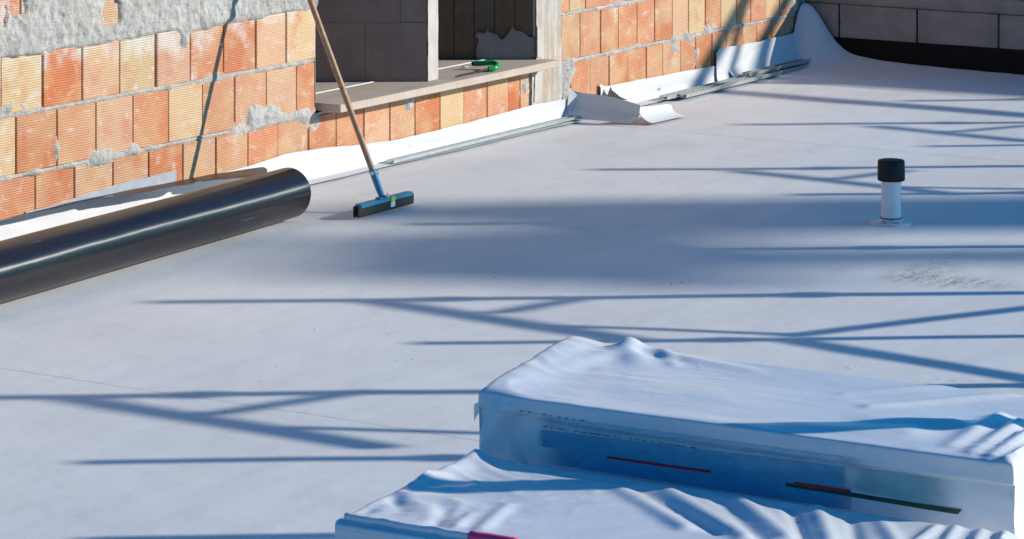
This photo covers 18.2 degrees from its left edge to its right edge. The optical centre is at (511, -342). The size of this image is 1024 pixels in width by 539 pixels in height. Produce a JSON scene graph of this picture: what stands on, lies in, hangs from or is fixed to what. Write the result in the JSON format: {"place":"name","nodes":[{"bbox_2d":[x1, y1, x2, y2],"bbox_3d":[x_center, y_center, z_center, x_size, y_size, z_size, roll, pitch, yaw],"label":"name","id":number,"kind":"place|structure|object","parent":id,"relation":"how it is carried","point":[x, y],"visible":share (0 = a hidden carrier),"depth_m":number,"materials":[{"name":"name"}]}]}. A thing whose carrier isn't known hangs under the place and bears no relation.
{"place":"outdoors","nodes":[
{"label":"outdoors","id":0,"kind":"place"},
{"bbox_2d":[0,81,1023,538],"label":"roof slab","id":1,"kind":"structure","parent":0,"point":[138,401],"depth_m":12.05,"materials":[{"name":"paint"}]},
{"bbox_2d":[0,167,310,302],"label":"membrane roll","id":2,"kind":"object","parent":1,"relation":"on","point":[44,259],"visible":1,"depth_m":12.68,"materials":[{"name":"black plastic"}]},
{"bbox_2d":[307,0,413,217],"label":"push broom","id":3,"kind":"object","parent":1,"relation":"on","point":[382,202],"visible":1,"depth_m":14.06,"materials":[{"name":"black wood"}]},
{"bbox_2d":[0,0,804,219],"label":"brick wall","id":4,"kind":"structure","parent":1,"relation":"on","point":[101,97],"depth_m":14.18,"materials":[{"name":"brick"}]},
{"bbox_2d":[0,99,581,240],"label":"membrane upstand","id":5,"kind":"object","parent":4,"relation":"attached to","point":[314,166],"visible":0.65,"depth_m":14.96,"materials":[{"name":"white plastic"}]},
{"bbox_2d":[0,167,266,220],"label":"loose flap","id":6,"kind":"object","parent":5,"relation":"on","point":[244,173],"visible":0.94,"depth_m":13.91,"materials":[{"name":"white plastic"}]},
{"bbox_2d":[386,115,580,162],"bbox_3d":[-0.109,2.396,16.014,0.045,0.014,1.800,0,0,32],"label":"metal profile","id":7,"kind":"object","parent":5,"relation":"on","point":[477,140],"visible":1,"depth_m":15.92,"materials":[{"name":"metal"}]},
{"bbox_2d":[314,58,558,112],"bbox_3d":[-0.969,2.088,16.091,1.615,0.040,2.000,0,0,32],"label":"window sill","id":8,"kind":"structure","parent":4,"relation":"on","point":[365,94],"depth_m":15.60,"materials":[{"name":"stone"}]},
{"bbox_2d":[316,0,437,81],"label":"partition wall","id":9,"kind":"structure","parent":8,"relation":"on","point":[384,40],"depth_m":15.67,"materials":[{"name":"paint"}]},
{"bbox_2d":[457,60,499,76],"bbox_3d":[-0.166,2.046,15.973,0.155,0.045,0.355,0,0,14],"label":"green tool","id":10,"kind":"object","parent":8,"relation":"on","point":[495,66],"visible":1,"depth_m":16.10,"materials":[{"name":"plastic"}]},
{"bbox_2d":[438,0,534,58],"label":"reveal wall","id":11,"kind":"structure","parent":8,"relation":"on","point":[476,29],"depth_m":16.54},
{"bbox_2d":[600,66,717,105],"bbox_3d":[0.868,2.340,17.608,0.106,0.141,1.340,0,0,32],"label":"membrane upstand","id":12,"kind":"object","parent":4,"relation":"attached to","point":[641,92],"visible":0.77,"depth_m":17.59,"materials":[{"name":"white plastic"}]},
{"bbox_2d":[716,39,770,80],"bbox_3d":[1.386,2.311,18.399,0.126,0.193,0.670,0,0,32],"label":"membrane upstand","id":13,"kind":"object","parent":4,"relation":"attached to","point":[730,58],"visible":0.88,"depth_m":18.30,"materials":[{"name":"white plastic"}]},
{"bbox_2d":[514,0,561,105],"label":"concrete column","id":14,"kind":"structure","parent":1,"relation":"on","point":[545,86],"depth_m":16.62,"materials":[{"name":"paint"}]},
{"bbox_2d":[565,86,685,123],"bbox_3d":[0.645,2.325,16.880,0.490,0.169,0.639,0,0,32],"label":"torn flap","id":15,"kind":"object","parent":1,"relation":"on","point":[612,106],"visible":1,"depth_m":16.73,"materials":[{"name":"white plastic"}]},
{"bbox_2d":[335,449,1020,538],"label":"insulation pack","id":16,"kind":"object","parent":1,"relation":"on","point":[476,494],"visible":1,"depth_m":6.80,"materials":[{"name":"white plastic"}]},
{"bbox_2d":[659,75,748,99],"bbox_3d":[1.200,2.392,18.055,0.050,0.020,1.450,0,0,31],"label":"metal profile","id":17,"kind":"object","parent":1,"relation":"on","point":[668,96],"visible":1,"depth_m":17.75,"materials":[{"name":"metal"}]},
{"bbox_2d":[679,64,808,97],"bbox_3d":[1.331,2.392,18.162,0.045,0.020,1.530,0,0,31],"label":"metal profile","id":18,"kind":"object","parent":1,"relation":"on","point":[733,83],"visible":1,"depth_m":18.07,"materials":[{"name":"metal"}]},
{"bbox_2d":[742,58,810,75],"bbox_3d":[1.540,2.370,18.562,0.050,0.020,0.770,0,0,33],"label":"metal profile","id":19,"kind":"object","parent":18,"relation":"on","point":[774,67],"visible":1,"depth_m":18.52,"materials":[{"name":"metal"}]},
{"bbox_2d":[474,336,1023,538],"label":"insulation pack","id":20,"kind":"object","parent":1,"relation":"on","point":[631,408],"visible":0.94,"depth_m":7.20,"materials":[{"name":"white plastic"}]},
{"bbox_2d":[729,3,1023,100],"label":"corner sheet","id":21,"kind":"object","parent":1,"relation":"on","point":[833,62],"visible":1,"depth_m":18.51,"materials":[{"name":"white plastic"}]},
{"bbox_2d":[871,158,911,226],"bbox_3d":[1.623,2.282,13.698,0.176,0.276,0.176,0,0,0],"label":"vent pipe","id":22,"kind":"object","parent":1,"relation":"on","point":[891,174],"visible":1,"depth_m":13.66,"materials":[{"name":"white plastic"}]},
{"bbox_2d":[805,0,1023,74],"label":"block parapet","id":23,"kind":"structure","parent":1,"relation":"on","point":[983,35],"depth_m":18.71,"materials":[{"name":"grey concrete"}]},
{"bbox_2d":[905,260,974,284],"bbox_3d":[1.667,2.415,12.594,0.288,0.007,0.515,0,0,0],"label":"grit","id":24,"kind":"object","parent":1,"relation":"on","point":[936,276],"visible":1,"depth_m":12.53,"materials":[{"name":"grey gravel"}]}
]}

